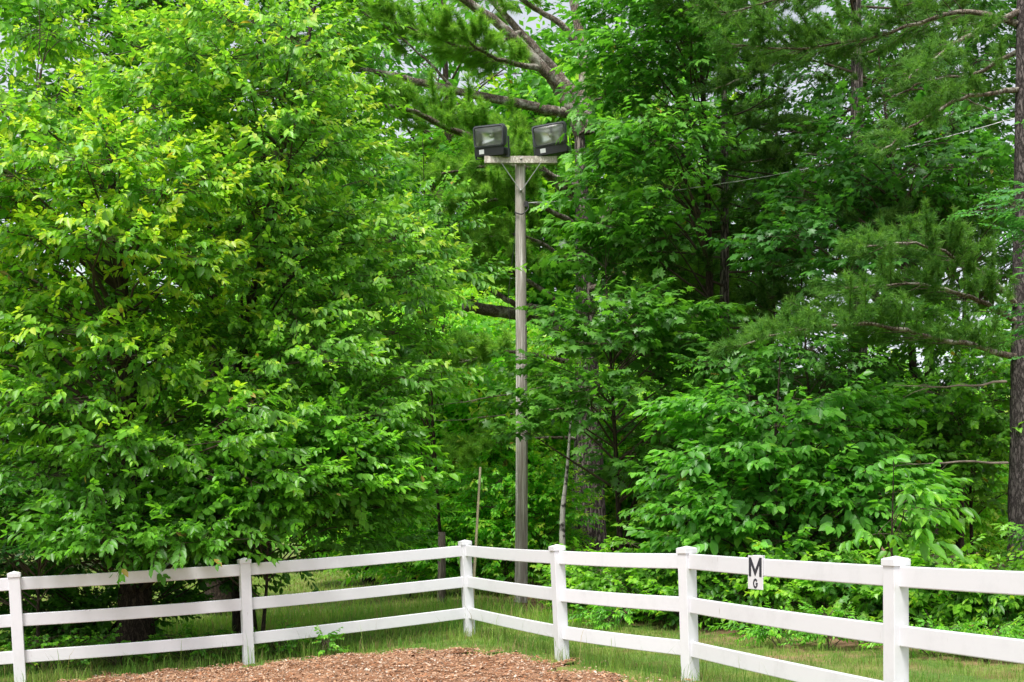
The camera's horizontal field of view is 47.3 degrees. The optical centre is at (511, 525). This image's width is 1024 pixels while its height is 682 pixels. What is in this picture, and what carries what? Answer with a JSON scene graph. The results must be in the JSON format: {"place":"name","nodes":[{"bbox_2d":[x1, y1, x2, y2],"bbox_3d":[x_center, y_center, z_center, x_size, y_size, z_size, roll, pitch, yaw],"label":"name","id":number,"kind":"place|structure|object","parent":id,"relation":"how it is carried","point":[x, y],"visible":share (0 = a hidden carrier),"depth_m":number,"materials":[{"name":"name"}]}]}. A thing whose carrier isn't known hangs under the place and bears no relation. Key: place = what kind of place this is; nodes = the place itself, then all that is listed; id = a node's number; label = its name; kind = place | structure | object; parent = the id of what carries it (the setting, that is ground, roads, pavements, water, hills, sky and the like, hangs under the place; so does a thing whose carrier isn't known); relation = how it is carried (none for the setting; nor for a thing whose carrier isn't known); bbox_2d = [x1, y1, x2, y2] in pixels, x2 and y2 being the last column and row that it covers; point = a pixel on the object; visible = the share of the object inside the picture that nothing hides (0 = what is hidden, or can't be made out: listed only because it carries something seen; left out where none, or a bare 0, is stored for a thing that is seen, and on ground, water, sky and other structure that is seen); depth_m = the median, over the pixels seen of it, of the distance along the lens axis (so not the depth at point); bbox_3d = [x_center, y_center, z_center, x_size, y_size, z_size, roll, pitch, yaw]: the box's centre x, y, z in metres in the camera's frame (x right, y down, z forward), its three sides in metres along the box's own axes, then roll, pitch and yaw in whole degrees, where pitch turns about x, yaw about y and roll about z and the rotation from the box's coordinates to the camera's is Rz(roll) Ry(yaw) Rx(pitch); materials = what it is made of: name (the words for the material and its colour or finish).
{"place":"outdoors","nodes":[
{"label":"outdoors","id":0,"kind":"place"},
{"bbox_2d":[0,563,632,620],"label":"lawn","id":1,"kind":"structure","parent":0,"point":[315,576],"depth_m":34.34,"materials":[{"name":"green plant"}]},
{"bbox_2d":[0,0,1015,525],"label":"sky","id":2,"kind":"structure","parent":0,"point":[532,24],"materials":[{"name":"white"}]},
{"bbox_2d":[0,532,1023,681],"bbox_3d":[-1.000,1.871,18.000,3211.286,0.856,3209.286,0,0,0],"label":"ground","id":3,"kind":"structure","parent":0,"point":[845,644],"depth_m":14.67,"materials":[{"name":"green plant"}]},
{"bbox_2d":[2,248,63,443],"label":"woodland tree","id":4,"kind":"object","parent":3,"relation":"on","point":[14,347],"depth_m":61.49,"materials":[{"name":"green plant"}]},
{"bbox_2d":[0,626,114,670],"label":"weed","id":5,"kind":"object","parent":3,"relation":"on","point":[44,644],"visible":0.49,"depth_m":14.93,"materials":[{"name":"green plant"}]},
{"bbox_2d":[0,328,120,567],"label":"woodland tree","id":6,"kind":"object","parent":3,"relation":"on","point":[111,416],"visible":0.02,"depth_m":60.26,"materials":[{"name":"green plant"}]},
{"bbox_2d":[0,465,169,670],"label":"locust sapling","id":7,"kind":"object","parent":3,"relation":"on","point":[12,552],"visible":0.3,"depth_m":15.12,"materials":[{"name":"green plant"}]},
{"bbox_2d":[0,0,213,647],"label":"corner tree","id":8,"kind":"object","parent":3,"relation":"on","point":[42,35],"visible":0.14,"depth_m":18.46,"materials":[{"name":"green plant"}]},
{"bbox_2d":[24,274,204,523],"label":"woodland tree","id":9,"kind":"object","parent":3,"relation":"on","point":[110,475],"visible":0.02,"depth_m":63.80,"materials":[{"name":"green plant"}]},
{"bbox_2d":[59,623,182,668],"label":"weed","id":10,"kind":"object","parent":3,"relation":"on","point":[108,641],"visible":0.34,"depth_m":15.11,"materials":[{"name":"green plant"}]},
{"bbox_2d":[0,523,291,649],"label":"dark bush","id":11,"kind":"object","parent":3,"relation":"on","point":[62,599],"visible":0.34,"depth_m":16.93,"materials":[{"name":"green plant"}]},
{"bbox_2d":[0,55,381,658],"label":"cherry tree","id":12,"kind":"object","parent":3,"relation":"on","point":[132,444],"visible":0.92,"depth_m":15.00,"materials":[{"name":"green plant"}]},
{"bbox_2d":[114,285,281,527],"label":"woodland tree","id":13,"kind":"object","parent":3,"relation":"on","point":[177,414],"depth_m":66.75,"materials":[{"name":"green plant"}]},
{"bbox_2d":[142,620,255,660],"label":"weed","id":14,"kind":"object","parent":3,"relation":"on","point":[189,633],"visible":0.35,"depth_m":15.25,"materials":[{"name":"green plant"}]},
{"bbox_2d":[0,0,433,615],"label":"tall tree","id":15,"kind":"object","parent":3,"relation":"on","point":[332,12],"visible":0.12,"depth_m":23.50,"materials":[{"name":"green plant"}]},
{"bbox_2d":[142,246,293,550],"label":"woodland tree","id":16,"kind":"object","parent":3,"relation":"on","point":[172,399],"visible":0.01,"depth_m":63.66,"materials":[{"name":"green plant"}]},
{"bbox_2d":[68,0,494,633],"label":"leaning tree","id":17,"kind":"object","parent":3,"relation":"on","point":[278,68],"visible":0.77,"depth_m":16.82,"materials":[{"name":"green plant"}]},
{"bbox_2d":[109,381,463,650],"bbox_3d":[-2.999,-0.077,15.902,5.247,3.838,2.917,0,0,-43],"label":"leafy bush","id":18,"kind":"object","parent":3,"relation":"on","point":[404,477],"visible":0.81,"depth_m":15.49,"materials":[{"name":"green plant"}]},
{"bbox_2d":[253,617,332,655],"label":"weed","id":19,"kind":"object","parent":3,"relation":"on","point":[288,644],"visible":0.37,"depth_m":15.30,"materials":[{"name":"green plant"}]},
{"bbox_2d":[142,116,505,569],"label":"woodland tree","id":20,"kind":"object","parent":3,"relation":"on","point":[328,176],"depth_m":51.21,"materials":[{"name":"green plant"}]},
{"bbox_2d":[300,624,349,656],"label":"seedling","id":21,"kind":"object","parent":3,"relation":"on","point":[329,638],"visible":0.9,"depth_m":14.70,"materials":[{"name":"green plant"}]},
{"bbox_2d":[274,363,400,585],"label":"woodland tree","id":22,"kind":"object","parent":3,"relation":"on","point":[355,570],"visible":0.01,"depth_m":35.30,"materials":[{"name":"green plant"}]},
{"bbox_2d":[38,645,707,681],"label":"mulch bed","id":23,"kind":"object","parent":3,"relation":"on","point":[359,661],"visible":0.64,"depth_m":12.45,"materials":[{"name":"brown wood"}]},
{"bbox_2d":[304,346,514,588],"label":"woodland tree","id":24,"kind":"object","parent":3,"relation":"on","point":[348,580],"visible":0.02,"depth_m":30.46,"materials":[{"name":"green plant"}]},
{"bbox_2d":[344,441,479,596],"bbox_3d":[-2.336,-0.093,26.491,3.449,3.648,3.107,0,0,0],"label":"bush","id":25,"kind":"object","parent":3,"relation":"on","point":[402,574],"visible":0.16,"depth_m":26.08,"materials":[{"name":"green plant"}]},
{"bbox_2d":[301,138,527,600],"bbox_3d":[-2.183,-2.600,21.396,3.839,8.584,5.540,0,0,-21],"label":"narrow tree","id":26,"kind":"object","parent":3,"relation":"on","point":[421,201],"visible":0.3,"depth_m":20.22,"materials":[{"name":"green plant"}]},
{"bbox_2d":[232,0,622,407],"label":"woodland tree","id":27,"kind":"object","parent":3,"relation":"on","point":[417,60],"visible":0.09,"depth_m":47.43,"materials":[{"name":"green plant"}]},
{"bbox_2d":[437,532,445,601],"bbox_3d":[-1.415,0.907,23.499,0.171,1.553,0.174,0,0,0],"label":"old fence post","id":28,"kind":"object","parent":3,"relation":"on","point":[442,563],"visible":0.61,"depth_m":23.43,"materials":[{"name":"wood"}]},
{"bbox_2d":[334,278,556,560],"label":"woodland tree","id":29,"kind":"object","parent":3,"relation":"on","point":[453,322],"visible":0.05,"depth_m":36.31,"materials":[{"name":"green plant"}]},
{"bbox_2d":[397,462,542,592],"bbox_3d":[-0.939,0.088,25.911,3.441,3.083,2.935,0,0,0],"label":"bush","id":30,"kind":"object","parent":3,"relation":"on","point":[450,541],"visible":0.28,"depth_m":25.63,"materials":[{"name":"green plant"}]},
{"bbox_2d":[395,285,549,417],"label":"woodland tree","id":31,"kind":"object","parent":3,"relation":"on","point":[492,297],"visible":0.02,"depth_m":40.49,"materials":[{"name":"green plant"}]},
{"bbox_2d":[473,467,480,595],"bbox_3d":[-0.559,0.302,18.000,0.179,2.406,0.049,0,0,0],"label":"wooden stake","id":32,"kind":"object","parent":3,"relation":"on","point":[476,529],"visible":0.7,"depth_m":17.98,"materials":[{"name":"brown wood"}]},
{"bbox_2d":[379,306,601,588],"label":"woodland tree","id":33,"kind":"object","parent":3,"relation":"on","point":[473,410],"visible":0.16,"depth_m":28.98,"materials":[{"name":"green plant"}]},
{"bbox_2d":[435,411,576,594],"bbox_3d":[-0.206,-0.443,25.535,3.273,4.110,2.981,0,0,0],"label":"bush","id":34,"kind":"object","parent":3,"relation":"on","point":[493,530],"visible":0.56,"depth_m":25.04,"materials":[{"name":"green plant"}]},
{"bbox_2d":[0,540,1023,681],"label":"fence","id":35,"kind":"object","parent":3,"relation":"on","point":[895,634],"visible":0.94,"depth_m":12.72,"materials":[{"name":"white plastic"}]},
{"bbox_2d":[748,555,764,589],"bbox_3d":[2.120,0.402,10.077,0.063,0.294,0.242,0,0,-19],"label":"letter sign","id":36,"kind":"object","parent":35,"relation":"attached to","point":[755,571],"visible":1,"depth_m":10.06,"materials":[{"name":"white plastic"}]},
{"bbox_2d":[272,0,752,583],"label":"white pine","id":37,"kind":"object","parent":3,"relation":"on","point":[450,38],"visible":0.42,"depth_m":25.42,"materials":[{"name":"green plant"}]},
{"bbox_2d":[473,121,571,602],"bbox_3d":[0.195,-2.989,22.339,1.886,9.343,0.641,0,0,0],"label":"light pole","id":38,"kind":"object","parent":3,"relation":"on","point":[490,141],"visible":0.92,"depth_m":22.39,"materials":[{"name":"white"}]},
{"bbox_2d":[529,118,1014,202],"bbox_3d":[6.124,-6.965,20.450,12.286,1.678,0.024,0,0,19],"label":"overhead wire","id":39,"kind":"object","parent":38,"relation":"attached to","point":[801,169],"visible":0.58,"depth_m":20.91,"materials":[{"name":"grey metal"}]},
{"bbox_2d":[464,436,612,585],"bbox_3d":[0.617,-0.075,25.337,3.053,3.739,3.126,0,0,-22],"label":"bush","id":40,"kind":"object","parent":3,"relation":"on","point":[575,514],"visible":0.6,"depth_m":25.07,"materials":[{"name":"green plant"}]},
{"bbox_2d":[350,15,737,350],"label":"woodland tree","id":41,"kind":"object","parent":3,"relation":"on","point":[457,147],"visible":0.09,"depth_m":47.38,"materials":[{"name":"green plant"}]},
{"bbox_2d":[463,334,639,576],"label":"woodland tree","id":42,"kind":"object","parent":3,"relation":"on","point":[503,360],"depth_m":34.01,"materials":[{"name":"green plant"}]},
{"bbox_2d":[490,326,653,550],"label":"birch tree","id":43,"kind":"object","parent":3,"relation":"on","point":[564,491],"visible":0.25,"depth_m":23.96,"materials":[{"name":"green plant"}]},
{"bbox_2d":[530,537,664,617],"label":"bush","id":44,"kind":"object","parent":3,"relation":"on","point":[568,576],"visible":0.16,"depth_m":18.78,"materials":[{"name":"green plant"}]},
{"bbox_2d":[529,375,674,552],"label":"woodland tree","id":45,"kind":"object","parent":3,"relation":"on","point":[610,506],"visible":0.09,"depth_m":29.79,"materials":[{"name":"green plant"}]},
{"bbox_2d":[510,275,697,548],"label":"woodland tree","id":46,"kind":"object","parent":3,"relation":"on","point":[544,336],"visible":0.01,"depth_m":38.91,"materials":[{"name":"green plant"}]},
{"bbox_2d":[568,589,657,630],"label":"seedling","id":47,"kind":"object","parent":3,"relation":"on","point":[598,611],"visible":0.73,"depth_m":16.87,"materials":[{"name":"green plant"}]},
{"bbox_2d":[466,180,776,550],"bbox_3d":[1.962,-2.248,20.634,5.534,7.707,4.210,0,0,0],"label":"maple sapling","id":48,"kind":"object","parent":3,"relation":"on","point":[679,335],"visible":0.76,"depth_m":20.38,"materials":[{"name":"green plant"}]},
{"bbox_2d":[571,413,684,552],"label":"leaning sapling","id":49,"kind":"object","parent":3,"relation":"on","point":[602,474],"visible":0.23,"depth_m":22.39,"materials":[{"name":"green plant"}]},
{"bbox_2d":[460,0,814,539],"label":"woodland tree","id":50,"kind":"object","parent":3,"relation":"on","point":[535,82],"visible":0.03,"depth_m":47.20,"materials":[{"name":"green plant"}]},
{"bbox_2d":[509,0,783,554],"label":"oak tree","id":51,"kind":"object","parent":3,"relation":"on","point":[617,63],"visible":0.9,"depth_m":21.23,"materials":[{"name":"green plant"}]},
{"bbox_2d":[565,526,727,623],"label":"bush","id":52,"kind":"object","parent":3,"relation":"on","point":[636,574],"visible":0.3,"depth_m":17.71,"materials":[{"name":"green plant"}]},
{"bbox_2d":[603,385,762,547],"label":"woodland tree","id":53,"kind":"object","parent":3,"relation":"on","point":[625,503],"visible":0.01,"depth_m":30.25,"materials":[{"name":"green plant"}]},
{"bbox_2d":[610,482,766,596],"bbox_3d":[3.061,0.432,19.515,2.875,2.413,2.501,0,0,0],"label":"bush","id":54,"kind":"object","parent":3,"relation":"on","point":[652,524],"visible":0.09,"depth_m":19.18,"materials":[{"name":"green plant"}]},
{"bbox_2d":[626,544,796,629],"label":"bush","id":55,"kind":"object","parent":3,"relation":"on","point":[664,590],"visible":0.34,"depth_m":17.02,"materials":[{"name":"green plant"}]},
{"bbox_2d":[598,196,842,411],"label":"woodland tree","id":56,"kind":"object","parent":3,"relation":"on","point":[775,305],"depth_m":50.63,"materials":[{"name":"green plant"}]},
{"bbox_2d":[590,19,866,598],"bbox_3d":[4.263,-4.919,23.237,4.703,13.140,6.291,0,0,-26],"label":"slim pine","id":57,"kind":"object","parent":3,"relation":"on","point":[763,103],"visible":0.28,"depth_m":23.07,"materials":[{"name":"green plant"}]},
{"bbox_2d":[568,63,893,501],"bbox_3d":[5.341,-4.905,27.408,8.199,13.020,5.716,0,0,0],"label":"shade tree","id":58,"kind":"object","parent":3,"relation":"on","point":[766,279],"visible":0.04,"depth_m":26.85,"materials":[{"name":"green plant"}]},
{"bbox_2d":[652,143,869,535],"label":"thin tree","id":59,"kind":"object","parent":3,"relation":"on","point":[740,212],"visible":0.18,"depth_m":23.79,"materials":[{"name":"green plant"}]},
{"bbox_2d":[696,556,843,629],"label":"bush","id":60,"kind":"object","parent":3,"relation":"on","point":[735,596],"visible":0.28,"depth_m":16.67,"materials":[{"name":"green plant"}]},
{"bbox_2d":[707,594,834,646],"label":"seedling","id":61,"kind":"object","parent":3,"relation":"on","point":[761,633],"visible":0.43,"depth_m":14.45,"materials":[{"name":"green plant"}]},
{"bbox_2d":[728,440,829,550],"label":"woodland tree","id":62,"kind":"object","parent":3,"relation":"on","point":[800,505],"depth_m":30.38,"materials":[{"name":"green plant"}]},
{"bbox_2d":[621,357,972,604],"bbox_3d":[4.105,-0.525,17.400,5.176,4.264,3.571,0,0,20],"label":"understory tree","id":63,"kind":"object","parent":3,"relation":"on","point":[855,469],"visible":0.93,"depth_m":16.95,"materials":[{"name":"green plant"}]},
{"bbox_2d":[718,515,882,606],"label":"bush","id":64,"kind":"object","parent":3,"relation":"on","point":[821,548],"visible":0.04,"depth_m":18.35,"materials":[{"name":"green plant"}]},
{"bbox_2d":[612,268,1009,608],"bbox_3d":[5.262,-1.395,19.614,7.282,6.018,3.623,0,0,0],"label":"understory tree","id":65,"kind":"object","parent":3,"relation":"on","point":[766,371],"visible":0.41,"depth_m":19.11,"materials":[{"name":"green plant"}]},
{"bbox_2d":[743,432,884,550],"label":"woodland tree","id":66,"kind":"object","parent":3,"relation":"on","point":[841,510],"visible":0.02,"depth_m":33.07,"materials":[{"name":"green plant"}]},
{"bbox_2d":[733,531,904,633],"bbox_3d":[4.332,0.847,16.290,2.764,1.536,2.249,0,0,0],"label":"bush","id":67,"kind":"object","parent":3,"relation":"on","point":[783,590],"visible":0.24,"depth_m":15.96,"materials":[{"name":"green plant"}]},
{"bbox_2d":[778,598,881,649],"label":"seedling","id":68,"kind":"object","parent":3,"relation":"on","point":[809,637],"visible":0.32,"depth_m":14.20,"materials":[{"name":"green plant"}]},
{"bbox_2d":[652,0,1014,562],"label":"dark pine","id":69,"kind":"object","parent":3,"relation":"on","point":[767,156],"visible":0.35,"depth_m":21.29,"materials":[{"name":"green plant"}]},
{"bbox_2d":[686,0,1016,556],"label":"shade tree","id":70,"kind":"object","parent":3,"relation":"on","point":[982,40],"visible":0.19,"depth_m":25.79,"materials":[{"name":"green plant"}]},
{"bbox_2d":[687,0,1023,618],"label":"tall pine","id":71,"kind":"object","parent":3,"relation":"on","point":[888,284],"visible":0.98,"depth_m":17.07,"materials":[{"name":"green plant"}]},
{"bbox_2d":[698,56,1014,528],"bbox_3d":[6.215,-3.352,19.937,5.453,9.930,4.026,0,0,-31],"label":"red maple","id":72,"kind":"object","parent":3,"relation":"on","point":[815,217],"visible":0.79,"depth_m":19.72,"materials":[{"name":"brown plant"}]},
{"bbox_2d":[795,542,954,623],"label":"bush","id":73,"kind":"object","parent":3,"relation":"on","point":[818,587],"visible":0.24,"depth_m":15.37,"materials":[{"name":"green plant"}]},
{"bbox_2d":[811,344,945,557],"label":"woodland tree","id":74,"kind":"object","parent":3,"relation":"on","point":[875,352],"depth_m":39.35,"materials":[{"name":"green plant"}]},
{"bbox_2d":[814,504,974,616],"bbox_3d":[5.545,0.663,17.148,2.343,2.098,2.288,0,0,0],"label":"bush","id":75,"kind":"object","parent":3,"relation":"on","point":[948,539],"visible":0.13,"depth_m":17.02,"materials":[{"name":"green plant"}]},
{"bbox_2d":[799,105,1013,551],"bbox_3d":[7.735,-3.162,21.733,4.718,9.546,4.333,0,0,20],"label":"thin tree","id":76,"kind":"object","parent":3,"relation":"on","point":[976,181],"visible":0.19,"depth_m":20.82,"materials":[{"name":"green plant"}]},
{"bbox_2d":[839,459,980,564],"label":"hickory sapling","id":77,"kind":"object","parent":3,"relation":"on","point":[927,495],"visible":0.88,"depth_m":13.68,"materials":[{"name":"green plant"}]},
{"bbox_2d":[824,122,1013,555],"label":"thin tree","id":78,"kind":"object","parent":3,"relation":"on","point":[1003,260],"visible":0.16,"depth_m":20.54,"materials":[{"name":"green plant"}]},
{"bbox_2d":[825,295,1023,554],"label":"understory tree","id":79,"kind":"object","parent":3,"relation":"on","point":[1000,427],"visible":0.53,"depth_m":18.40,"materials":[{"name":"green plant"}]},
{"bbox_2d":[859,609,999,657],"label":"seedling","id":80,"kind":"object","parent":3,"relation":"on","point":[956,628],"visible":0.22,"depth_m":13.30,"materials":[{"name":"green plant"}]},
{"bbox_2d":[843,539,1021,629],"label":"bush","id":81,"kind":"object","parent":3,"relation":"on","point":[919,602],"visible":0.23,"depth_m":14.77,"materials":[{"name":"green plant"}]},
{"bbox_2d":[859,533,1023,627],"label":"bush","id":82,"kind":"object","parent":3,"relation":"on","point":[971,562],"visible":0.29,"depth_m":14.95,"materials":[{"name":"green plant"}]},
{"bbox_2d":[879,445,1008,566],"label":"woodland tree","id":83,"kind":"object","parent":3,"relation":"on","point":[986,514],"visible":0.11,"depth_m":30.25,"materials":[{"name":"green plant"}]},
{"bbox_2d":[909,554,1023,635],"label":"bush","id":84,"kind":"object","parent":3,"relation":"on","point":[1001,609],"visible":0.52,"depth_m":14.44,"materials":[{"name":"green plant"}]},
{"bbox_2d":[919,615,1023,660],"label":"seedling","id":85,"kind":"object","parent":3,"relation":"on","point":[1008,632],"visible":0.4,"depth_m":13.03,"materials":[{"name":"green plant"}]},
{"bbox_2d":[945,375,1009,568],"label":"woodland tree","id":86,"kind":"object","parent":3,"relation":"on","point":[999,536],"visible":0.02,"depth_m":33.63,"materials":[{"name":"green plant"}]},
{"bbox_2d":[947,294,1011,388],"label":"woodland tree","id":87,"kind":"object","parent":3,"relation":"on","point":[978,372],"visible":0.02,"depth_m":50.23,"materials":[{"name":"green plant"}]},
{"bbox_2d":[940,119,1023,361],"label":"ash tree","id":88,"kind":"object","parent":3,"relation":"on","point":[1018,222],"visible":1,"depth_m":13.23,"materials":[{"name":"green plant"}]},
{"bbox_2d":[966,375,1001,566],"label":"woodland tree","id":89,"kind":"object","parent":3,"relation":"on","point":[988,543],"depth_m":41.87,"materials":[{"name":"green plant"}]},
{"bbox_2d":[990,522,1023,610],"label":"bush","id":90,"kind":"object","parent":3,"relation":"on","point":[1003,532],"visible":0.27,"depth_m":16.59,"materials":[{"name":"green plant"}]}
]}

